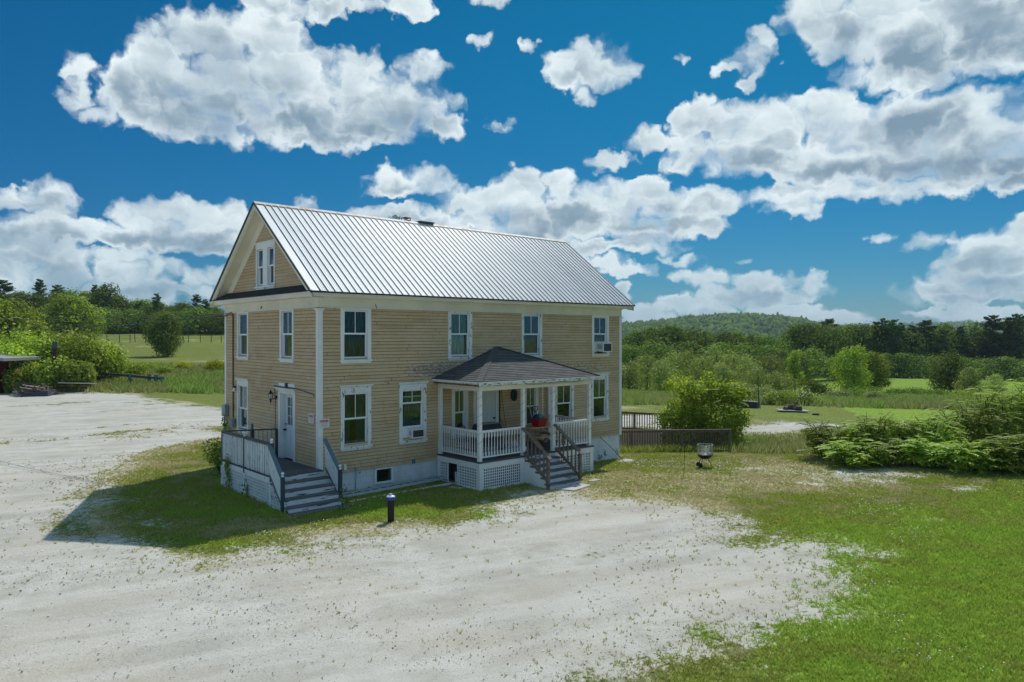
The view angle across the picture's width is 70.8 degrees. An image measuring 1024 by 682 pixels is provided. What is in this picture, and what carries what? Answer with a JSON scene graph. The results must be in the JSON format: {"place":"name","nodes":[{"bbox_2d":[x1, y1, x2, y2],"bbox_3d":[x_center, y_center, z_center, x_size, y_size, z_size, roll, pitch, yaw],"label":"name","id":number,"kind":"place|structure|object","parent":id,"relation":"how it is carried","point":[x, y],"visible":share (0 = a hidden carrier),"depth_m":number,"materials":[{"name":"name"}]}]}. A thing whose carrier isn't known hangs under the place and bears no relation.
{"place":"outdoors","nodes":[
{"label":"outdoors","id":0,"kind":"place"},
{"bbox_2d":[210,443,736,506],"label":"rough grass","id":1,"kind":"structure","parent":0,"point":[639,449],"depth_m":32.15,"materials":[{"name":"green plant"}]},
{"bbox_2d":[0,329,1023,681],"bbox_3d":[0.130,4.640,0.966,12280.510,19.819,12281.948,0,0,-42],"label":"ground","id":2,"kind":"structure","parent":0,"point":[38,613],"depth_m":14.27,"materials":[{"name":"grey gravel"}]},
{"bbox_2d":[0,298,36,347],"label":"broadleaf tree","id":3,"kind":"object","parent":2,"relation":"on","point":[20,312],"visible":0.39,"depth_m":94.32,"materials":[{"name":"green plant"}]},
{"bbox_2d":[0,295,38,339],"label":"broadleaf tree","id":4,"kind":"object","parent":2,"relation":"on","point":[3,318],"visible":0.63,"depth_m":92.23,"materials":[{"name":"green plant"}]},
{"bbox_2d":[0,353,40,392],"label":"red shed","id":5,"kind":"structure","parent":2,"relation":"on","point":[5,359],"depth_m":61.55,"materials":[{"name":"red"}]},
{"bbox_2d":[0,338,41,371],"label":"sumac thicket","id":6,"kind":"object","parent":2,"relation":"on","point":[15,350],"visible":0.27,"depth_m":63.38,"materials":[{"name":"green plant"}]},
{"bbox_2d":[0,361,43,392],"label":"sumac thicket","id":7,"kind":"object","parent":2,"relation":"on","point":[9,381],"visible":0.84,"depth_m":61.42,"materials":[{"name":"green plant"}]},
{"bbox_2d":[0,326,68,364],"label":"sumac thicket","id":8,"kind":"object","parent":2,"relation":"on","point":[27,341],"visible":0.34,"depth_m":65.66,"materials":[{"name":"green plant"}]},
{"bbox_2d":[9,383,63,396],"bbox_3d":[-39.602,4.067,59.969,4.498,1.109,1.936,0,0,5],"label":"brush pile","id":9,"kind":"object","parent":2,"relation":"on","point":[30,391],"visible":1,"depth_m":59.45,"materials":[{"name":"grey wood"}]},
{"bbox_2d":[23,308,55,340],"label":"broadleaf tree","id":10,"kind":"object","parent":2,"relation":"on","point":[38,322],"visible":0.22,"depth_m":99.62,"materials":[{"name":"green plant"}]},
{"bbox_2d":[25,354,79,389],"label":"sumac thicket","id":11,"kind":"object","parent":2,"relation":"on","point":[47,372],"visible":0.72,"depth_m":62.18,"materials":[{"name":"green plant"}]},
{"bbox_2d":[35,293,91,336],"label":"broadleaf tree","id":12,"kind":"object","parent":2,"relation":"on","point":[50,309],"visible":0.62,"depth_m":147.33,"materials":[{"name":"green plant"}]},
{"bbox_2d":[36,327,116,376],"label":"sumac thicket","id":13,"kind":"object","parent":2,"relation":"on","point":[76,342],"visible":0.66,"depth_m":65.94,"materials":[{"name":"green plant"}]},
{"bbox_2d":[56,361,97,391],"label":"sumac thicket","id":14,"kind":"object","parent":2,"relation":"on","point":[79,373],"visible":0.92,"depth_m":62.51,"materials":[{"name":"green plant"}]},
{"bbox_2d":[53,294,109,339],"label":"broadleaf tree","id":15,"kind":"object","parent":2,"relation":"on","point":[78,302],"visible":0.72,"depth_m":148.31,"materials":[{"name":"green plant"}]},
{"bbox_2d":[69,303,104,337],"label":"broadleaf tree","id":16,"kind":"object","parent":2,"relation":"on","point":[86,324],"visible":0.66,"depth_m":148.81,"materials":[{"name":"green plant"}]},
{"bbox_2d":[80,337,133,379],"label":"sumac thicket","id":17,"kind":"object","parent":2,"relation":"on","point":[116,367],"visible":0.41,"depth_m":69.65,"materials":[{"name":"green plant"}]},
{"bbox_2d":[90,282,130,332],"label":"broadleaf tree","id":18,"kind":"object","parent":2,"relation":"on","point":[106,296],"visible":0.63,"depth_m":194.14,"materials":[{"name":"green plant"}]},
{"bbox_2d":[106,308,155,333],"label":"undergrowth tree","id":19,"kind":"object","parent":2,"relation":"on","point":[118,329],"visible":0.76,"depth_m":186.70,"materials":[{"name":"green plant"}]},
{"bbox_2d":[139,309,185,356],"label":"round tree","id":20,"kind":"object","parent":2,"relation":"on","point":[163,336],"visible":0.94,"depth_m":118.52,"materials":[{"name":"green plant"}]},
{"bbox_2d":[175,305,223,333],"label":"undergrowth tree","id":21,"kind":"object","parent":2,"relation":"on","point":[188,323],"visible":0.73,"depth_m":186.85,"materials":[{"name":"green plant"}]},
{"bbox_2d":[196,311,224,333],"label":"undergrowth tree","id":22,"kind":"object","parent":2,"relation":"on","point":[220,326],"visible":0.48,"depth_m":186.12,"materials":[{"name":"green plant"}]},
{"bbox_2d":[201,429,225,473],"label":"garden shrub","id":23,"kind":"object","parent":2,"relation":"on","point":[216,451],"visible":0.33,"depth_m":24.75,"materials":[{"name":"green plant"}]},
{"bbox_2d":[342,475,446,497],"bbox_3d":[-3.639,4.517,22.491,0.422,0.065,4.013,0,0,44],"label":"extension ladder","id":24,"kind":"object","parent":2,"relation":"on","point":[397,485],"visible":0.95,"depth_m":22.37,"materials":[{"name":"silver metal"}]},
{"bbox_2d":[0,422,810,681],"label":"gravel stones","id":25,"kind":"object","parent":2,"relation":"on","point":[349,579],"visible":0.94,"depth_m":13.32,"materials":[{"name":"grey stone"}]},
{"bbox_2d":[209,201,634,516],"bbox_3d":[-2.450,0.347,27.028,15.943,10.390,11.308,0,0,-42],"label":"farmhouse","id":26,"kind":"object","parent":2,"relation":"on","point":[372,339],"visible":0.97,"depth_m":23.91,"materials":[{"name":"beige wood"}]},
{"bbox_2d":[235,378,248,434],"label":"window","id":27,"kind":"structure","parent":26,"relation":"in","point":[242,383],"depth_m":25.68,"materials":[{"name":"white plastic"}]},
{"bbox_2d":[236,312,248,359],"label":"window","id":28,"kind":"structure","parent":26,"relation":"in","point":[242,319],"depth_m":25.66,"materials":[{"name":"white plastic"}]},
{"bbox_2d":[256,247,263,289],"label":"window","id":29,"kind":"structure","parent":26,"relation":"in","point":[259,253],"depth_m":24.52,"materials":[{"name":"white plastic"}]},
{"bbox_2d":[265,244,276,288],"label":"window","id":30,"kind":"structure","parent":26,"relation":"in","point":[270,252],"depth_m":23.86,"materials":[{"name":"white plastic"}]},
{"bbox_2d":[278,309,293,362],"bbox_3d":[-7.078,-0.162,22.862,0.235,1.678,1.080,0,0,-42],"label":"window","id":31,"kind":"structure","parent":26,"relation":"in","point":[286,319],"depth_m":22.96,"materials":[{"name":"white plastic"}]},
{"bbox_2d":[283,394,292,458],"bbox_3d":[-7.046,2.724,22.908,0.150,2.055,0.880,0,0,-42],"label":"side door","id":32,"kind":"structure","parent":26,"relation":"in","point":[288,429],"depth_m":23.07,"materials":[{"name":"white wood"}]},
{"bbox_2d":[340,308,372,363],"bbox_3d":[-4.819,-0.157,22.095,1.110,1.678,0.235,0,0,-42],"label":"window","id":33,"kind":"structure","parent":26,"relation":"in","point":[355,326],"depth_m":22.16,"materials":[{"name":"white wood"}]},
{"bbox_2d":[340,384,373,451],"bbox_3d":[-4.813,2.334,22.102,1.150,1.995,0.255,0,0,-42],"label":"window","id":34,"kind":"structure","parent":26,"relation":"in","point":[362,392],"depth_m":22.20,"materials":[{"name":"white wood"}]},
{"bbox_2d":[398,381,428,444],"bbox_3d":[-3.262,2.326,23.489,1.150,1.995,0.255,0,0,-42],"label":"window","id":35,"kind":"structure","parent":26,"relation":"in","point":[412,405],"depth_m":23.56,"materials":[{"name":"white wood"}]},
{"bbox_2d":[451,389,468,438],"bbox_3d":[-1.813,2.466,24.765,0.770,1.700,0.185,0,0,-42],"label":"window","id":36,"kind":"structure","parent":26,"relation":"in","point":[465,392],"depth_m":24.87,"materials":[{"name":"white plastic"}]},
{"bbox_2d":[447,311,473,360],"bbox_3d":[-1.822,-0.181,24.774,1.090,1.693,0.235,0,0,-42],"label":"window","id":37,"kind":"structure","parent":26,"relation":"in","point":[456,320],"depth_m":24.84,"materials":[{"name":"white wood"}]},
{"bbox_2d":[476,390,494,422],"bbox_3d":[-0.932,2.722,25.514,0.920,2.060,0.125,0,0,-42],"label":"porch door","id":38,"kind":"structure","parent":26,"relation":"in","point":[488,397],"depth_m":25.61,"materials":[{"name":"white wood"}]},
{"bbox_2d":[470,421,502,454],"bbox_3d":[-0.756,3.228,23.907,1.174,1.045,0.598,0,0,-42],"label":"covered grill","id":39,"kind":"object","parent":26,"relation":"on","point":[490,425],"visible":0.39,"depth_m":23.67,"materials":[{"name":"black fabric"}]},
{"bbox_2d":[525,388,537,424],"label":"window","id":40,"kind":"structure","parent":26,"relation":"in","point":[531,394],"depth_m":27.05,"materials":[{"name":"white wood"}]},
{"bbox_2d":[521,313,542,357],"bbox_3d":[0.698,-0.186,27.027,1.110,1.678,0.235,0,0,-42],"label":"window","id":41,"kind":"structure","parent":26,"relation":"in","point":[531,324],"depth_m":27.07,"materials":[{"name":"white wood"}]},
{"bbox_2d":[555,385,573,424],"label":"window","id":42,"kind":"structure","parent":26,"relation":"in","point":[564,395],"depth_m":28.28,"materials":[{"name":"white wood"}]},
{"bbox_2d":[591,315,609,356],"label":"window","id":43,"kind":"structure","parent":26,"relation":"in","point":[600,324],"depth_m":29.60,"materials":[{"name":"white wood"}]},
{"bbox_2d":[591,372,609,421],"bbox_3d":[3.563,2.290,29.590,1.140,1.995,0.255,0,0,-42],"label":"window","id":44,"kind":"structure","parent":26,"relation":"in","point":[600,387],"depth_m":29.65,"materials":[{"name":"white wood"}]},
{"bbox_2d":[2,451,938,681],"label":"gravel weeds","id":45,"kind":"object","parent":2,"relation":"on","point":[170,561],"visible":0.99,"depth_m":14.84,"materials":[{"name":"green plant"}]},
{"bbox_2d":[3,361,1022,459],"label":"meadow grass","id":46,"kind":"structure","parent":2,"relation":"on","point":[200,378],"depth_m":62.64,"materials":[{"name":"green plant"}]},
{"bbox_2d":[250,459,1018,670],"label":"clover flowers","id":47,"kind":"object","parent":2,"relation":"on","point":[751,481],"visible":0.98,"depth_m":21.78,"materials":[{"name":"white plant"}]},
{"bbox_2d":[622,361,649,390],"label":"willow shrub","id":48,"kind":"object","parent":2,"relation":"on","point":[626,381],"visible":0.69,"depth_m":87.52,"materials":[{"name":"green plant"}]},
{"bbox_2d":[622,330,652,357],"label":"broadleaf tree","id":49,"kind":"object","parent":2,"relation":"on","point":[641,339],"visible":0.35,"depth_m":161.03,"materials":[{"name":"green plant"}]},
{"bbox_2d":[622,341,658,370],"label":"undergrowth tree","id":50,"kind":"object","parent":2,"relation":"on","point":[629,348],"visible":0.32,"depth_m":146.12,"materials":[{"name":"green plant"}]},
{"bbox_2d":[631,354,661,390],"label":"willow shrub","id":51,"kind":"object","parent":2,"relation":"on","point":[646,365],"visible":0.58,"depth_m":93.48,"materials":[{"name":"green plant"}]},
{"bbox_2d":[624,338,692,378],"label":"undergrowth tree","id":52,"kind":"object","parent":2,"relation":"on","point":[653,351],"visible":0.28,"depth_m":144.86,"materials":[{"name":"green plant"}]},
{"bbox_2d":[645,324,684,349],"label":"broadleaf tree","id":53,"kind":"object","parent":2,"relation":"on","point":[666,329],"visible":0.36,"depth_m":158.11,"materials":[{"name":"green plant"}]},
{"bbox_2d":[646,358,684,390],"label":"willow shrub","id":54,"kind":"object","parent":2,"relation":"on","point":[662,374],"visible":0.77,"depth_m":85.21,"materials":[{"name":"green plant"}]},
{"bbox_2d":[619,411,730,451],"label":"wheelchair ramp","id":55,"kind":"structure","parent":2,"relation":"on","point":[632,436],"depth_m":33.17,"materials":[{"name":"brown wood"}]},
{"bbox_2d":[656,325,700,355],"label":"broadleaf tree","id":56,"kind":"object","parent":2,"relation":"on","point":[682,332],"visible":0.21,"depth_m":156.74,"materials":[{"name":"green plant"}]},
{"bbox_2d":[678,354,719,389],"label":"willow shrub","id":57,"kind":"object","parent":2,"relation":"on","point":[701,364],"visible":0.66,"depth_m":91.37,"materials":[{"name":"green plant"}]},
{"bbox_2d":[648,370,760,448],"bbox_3d":[9.566,3.847,36.760,6.224,4.692,5.125,0,0,-42],"label":"sumac tree","id":58,"kind":"object","parent":2,"relation":"on","point":[692,413],"visible":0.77,"depth_m":35.85,"materials":[{"name":"green plant"}]},
{"bbox_2d":[702,328,749,356],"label":"broadleaf tree","id":59,"kind":"object","parent":2,"relation":"on","point":[722,337],"visible":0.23,"depth_m":158.74,"materials":[{"name":"green plant"}]},
{"bbox_2d":[711,363,742,391],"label":"willow shrub","id":60,"kind":"object","parent":2,"relation":"on","point":[725,373],"visible":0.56,"depth_m":79.48,"materials":[{"name":"green plant"}]},
{"bbox_2d":[706,351,761,380],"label":"willow shrub","id":61,"kind":"object","parent":2,"relation":"on","point":[731,362],"visible":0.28,"depth_m":91.67,"materials":[{"name":"green plant"}]},
{"bbox_2d":[720,340,767,365],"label":"undergrowth tree","id":62,"kind":"object","parent":2,"relation":"on","point":[742,351],"visible":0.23,"depth_m":147.88,"materials":[{"name":"green plant"}]},
{"bbox_2d":[738,365,775,389],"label":"willow shrub","id":63,"kind":"object","parent":2,"relation":"on","point":[756,379],"visible":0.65,"depth_m":77.60,"materials":[{"name":"green plant"}]},
{"bbox_2d":[732,353,791,391],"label":"willow shrub","id":64,"kind":"object","parent":2,"relation":"on","point":[768,364],"visible":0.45,"depth_m":83.21,"materials":[{"name":"green plant"}]},
{"bbox_2d":[757,388,799,404],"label":"shrub","id":65,"kind":"object","parent":2,"relation":"on","point":[774,395],"visible":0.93,"depth_m":59.50,"materials":[{"name":"green plant"}]},
{"bbox_2d":[767,370,800,393],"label":"willow shrub","id":66,"kind":"object","parent":2,"relation":"on","point":[781,384],"visible":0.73,"depth_m":77.42,"materials":[{"name":"green plant"}]},
{"bbox_2d":[786,350,805,389],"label":"slim tree","id":67,"kind":"object","parent":2,"relation":"on","point":[794,363],"visible":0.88,"depth_m":85.70,"materials":[{"name":"green plant"}]},
{"bbox_2d":[777,349,826,384],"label":"undergrowth tree","id":68,"kind":"object","parent":2,"relation":"on","point":[803,360],"visible":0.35,"depth_m":138.43,"materials":[{"name":"green plant"}]},
{"bbox_2d":[782,321,842,359],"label":"broadleaf tree","id":69,"kind":"object","parent":2,"relation":"on","point":[806,339],"visible":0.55,"depth_m":167.28,"materials":[{"name":"green plant"}]},
{"bbox_2d":[791,346,835,380],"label":"undergrowth tree","id":70,"kind":"object","parent":2,"relation":"on","point":[818,356],"visible":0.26,"depth_m":148.95,"materials":[{"name":"green plant"}]},
{"bbox_2d":[799,379,837,395],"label":"shrub","id":71,"kind":"object","parent":2,"relation":"on","point":[816,387],"visible":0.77,"depth_m":75.88,"materials":[{"name":"green plant"}]},
{"bbox_2d":[795,415,863,459],"bbox_3d":[12.835,4.007,29.005,2.816,1.952,2.907,0,0,24],"label":"sumac bush","id":72,"kind":"object","parent":2,"relation":"on","point":[821,439],"visible":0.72,"depth_m":28.83,"materials":[{"name":"green plant"}]},
{"bbox_2d":[809,323,855,358],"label":"broadleaf tree","id":73,"kind":"object","parent":2,"relation":"on","point":[843,338],"visible":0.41,"depth_m":169.99,"materials":[{"name":"green plant"}]},
{"bbox_2d":[814,433,886,470],"bbox_3d":[12.600,4.186,26.855,2.284,1.449,2.799,0,0,-4],"label":"sumac bush","id":74,"kind":"object","parent":2,"relation":"on","point":[852,456],"visible":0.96,"depth_m":26.55,"materials":[{"name":"green plant"}]},
{"bbox_2d":[826,344,875,393],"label":"tree","id":75,"kind":"object","parent":2,"relation":"on","point":[849,372],"visible":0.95,"depth_m":83.51,"materials":[{"name":"green plant"}]},
{"bbox_2d":[842,321,892,357],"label":"broadleaf tree","id":76,"kind":"object","parent":2,"relation":"on","point":[864,330],"visible":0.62,"depth_m":171.92,"materials":[{"name":"green plant"}]},
{"bbox_2d":[834,409,912,459],"bbox_3d":[13.871,3.800,28.035,2.774,2.200,2.392,0,0,-7],"label":"sumac bush","id":77,"kind":"object","parent":2,"relation":"on","point":[876,430],"visible":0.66,"depth_m":27.77,"materials":[{"name":"green plant"}]},
{"bbox_2d":[861,350,897,391],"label":"tree","id":78,"kind":"object","parent":2,"relation":"on","point":[878,367],"visible":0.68,"depth_m":86.43,"materials":[{"name":"green plant"}]},
{"bbox_2d":[860,438,926,466],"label":"sumac bush","id":79,"kind":"object","parent":2,"relation":"on","point":[891,454],"visible":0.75,"depth_m":26.20,"materials":[{"name":"green plant"}]},
{"bbox_2d":[881,319,909,376],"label":"pine tree","id":80,"kind":"object","parent":2,"relation":"on","point":[892,328],"visible":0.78,"depth_m":172.13,"materials":[{"name":"green plant"}]},
{"bbox_2d":[873,417,926,443],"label":"sumac bush","id":81,"kind":"object","parent":2,"relation":"on","point":[900,435],"visible":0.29,"depth_m":29.08,"materials":[{"name":"green plant"}]},
{"bbox_2d":[886,353,921,378],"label":"undergrowth tree","id":82,"kind":"object","parent":2,"relation":"on","point":[901,363],"visible":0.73,"depth_m":163.58,"materials":[{"name":"green plant"}]},
{"bbox_2d":[883,328,927,355],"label":"broadleaf tree","id":83,"kind":"object","parent":2,"relation":"on","point":[913,348],"visible":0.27,"depth_m":171.93,"materials":[{"name":"green plant"}]},
{"bbox_2d":[895,352,948,378],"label":"undergrowth tree","id":84,"kind":"object","parent":2,"relation":"on","point":[925,366],"visible":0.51,"depth_m":164.55,"materials":[{"name":"green plant"}]},
{"bbox_2d":[888,436,956,468],"bbox_3d":[14.995,4.107,26.091,2.689,1.432,2.435,0,0,29],"label":"sumac bush","id":85,"kind":"object","parent":2,"relation":"on","point":[917,453],"visible":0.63,"depth_m":25.78,"materials":[{"name":"green plant"}]},
{"bbox_2d":[893,416,965,444],"bbox_3d":[17.013,4.056,29.592,3.180,1.915,2.046,0,0,11],"label":"sumac bush","id":86,"kind":"object","parent":2,"relation":"on","point":[931,436],"visible":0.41,"depth_m":29.50,"materials":[{"name":"green plant"}]},
{"bbox_2d":[916,319,946,377],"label":"pine tree","id":87,"kind":"object","parent":2,"relation":"on","point":[925,327],"visible":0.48,"depth_m":176.82,"materials":[{"name":"green plant"}]},
{"bbox_2d":[910,408,973,444],"bbox_3d":[18.738,4.046,30.939,2.788,2.191,3.526,0,0,10],"label":"sumac bush","id":88,"kind":"object","parent":2,"relation":"on","point":[955,424],"visible":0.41,"depth_m":31.03,"materials":[{"name":"green plant"}]},
{"bbox_2d":[924,350,984,392],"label":"tree","id":89,"kind":"object","parent":2,"relation":"on","point":[951,365],"visible":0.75,"depth_m":103.21,"materials":[{"name":"green plant"}]},
{"bbox_2d":[915,439,996,473],"bbox_3d":[15.455,4.087,25.557,2.297,1.430,3.049,0,0,0],"label":"sumac bush","id":90,"kind":"object","parent":2,"relation":"on","point":[956,455],"visible":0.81,"depth_m":24.78,"materials":[{"name":"green plant"}]},
{"bbox_2d":[951,367,987,391],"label":"field tree","id":91,"kind":"object","parent":2,"relation":"on","point":[971,380],"visible":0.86,"depth_m":91.53,"materials":[{"name":"green plant"}]},
{"bbox_2d":[933,398,1022,443],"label":"sumac bush","id":92,"kind":"object","parent":2,"relation":"on","point":[988,425],"visible":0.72,"depth_m":31.40,"materials":[{"name":"green plant"}]},
{"bbox_2d":[942,438,1019,475],"bbox_3d":[16.268,4.095,25.242,2.816,1.420,2.409,0,0,-34],"label":"sumac bush","id":93,"kind":"object","parent":2,"relation":"on","point":[981,445],"visible":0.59,"depth_m":24.65,"materials":[{"name":"green plant"}]},
{"bbox_2d":[959,327,1011,379],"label":"broadleaf tree","id":94,"kind":"object","parent":2,"relation":"on","point":[981,334],"visible":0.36,"depth_m":179.30,"materials":[{"name":"green plant"}]},
{"bbox_2d":[963,356,1012,379],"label":"undergrowth tree","id":95,"kind":"object","parent":2,"relation":"on","point":[995,362],"visible":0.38,"depth_m":166.71,"materials":[{"name":"green plant"}]},
{"bbox_2d":[958,385,1023,439],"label":"sumac bush","id":96,"kind":"object","parent":2,"relation":"on","point":[992,396],"visible":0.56,"depth_m":32.69,"materials":[{"name":"green plant"}]},
{"bbox_2d":[965,315,1016,362],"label":"pine tree","id":97,"kind":"object","parent":2,"relation":"on","point":[990,323],"visible":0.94,"depth_m":175.20,"materials":[{"name":"green plant"}]},
{"bbox_2d":[978,373,1010,395],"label":"field tree","id":98,"kind":"object","parent":2,"relation":"on","point":[994,379],"visible":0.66,"depth_m":93.55,"materials":[{"name":"green plant"}]},
{"bbox_2d":[972,434,1023,474],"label":"sumac bush","id":99,"kind":"object","parent":2,"relation":"on","point":[1015,460],"visible":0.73,"depth_m":24.51,"materials":[{"name":"green plant"}]},
{"bbox_2d":[974,377,1023,433],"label":"sumac bush","id":100,"kind":"object","parent":2,"relation":"on","point":[1013,399],"visible":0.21,"depth_m":33.98,"materials":[{"name":"green plant"}]},
{"bbox_2d":[986,314,1023,380],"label":"pine tree","id":101,"kind":"object","parent":2,"relation":"on","point":[1014,320],"visible":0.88,"depth_m":173.50,"materials":[{"name":"green plant"}]},
{"bbox_2d":[986,355,1023,379],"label":"undergrowth tree","id":102,"kind":"object","parent":2,"relation":"on","point":[1006,359],"visible":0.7,"depth_m":163.90,"materials":[{"name":"green plant"}]},
{"bbox_2d":[0,414,1023,681],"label":"grass","id":103,"kind":"structure","parent":0,"point":[990,564],"depth_m":17.77,"materials":[{"name":"green plant"}]},
{"bbox_2d":[0,0,1023,324],"label":"sky","id":104,"kind":"structure","parent":0,"point":[847,162],"materials":[{"name":"blue"}]},
{"bbox_2d":[513,423,570,448],"bbox_3d":[1.086,3.409,25.863,1.650,0.770,1.420,0,0,-42],"label":"picnic table","id":105,"kind":"object","parent":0,"point":[542,438],"visible":0.49,"depth_m":25.57,"materials":[{"name":"brown wood"}]},
{"bbox_3d":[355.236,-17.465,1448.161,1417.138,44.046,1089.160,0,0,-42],"label":"hills","id":106,"kind":"structure","parent":0,"visible":0},
{"bbox_2d":[622,311,931,346],"bbox_3d":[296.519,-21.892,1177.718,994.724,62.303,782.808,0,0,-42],"label":"hill woods","id":107,"kind":"object","parent":106,"relation":"on","point":[763,324],"visible":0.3,"depth_m":1012.32,"materials":[{"name":"green plant"}]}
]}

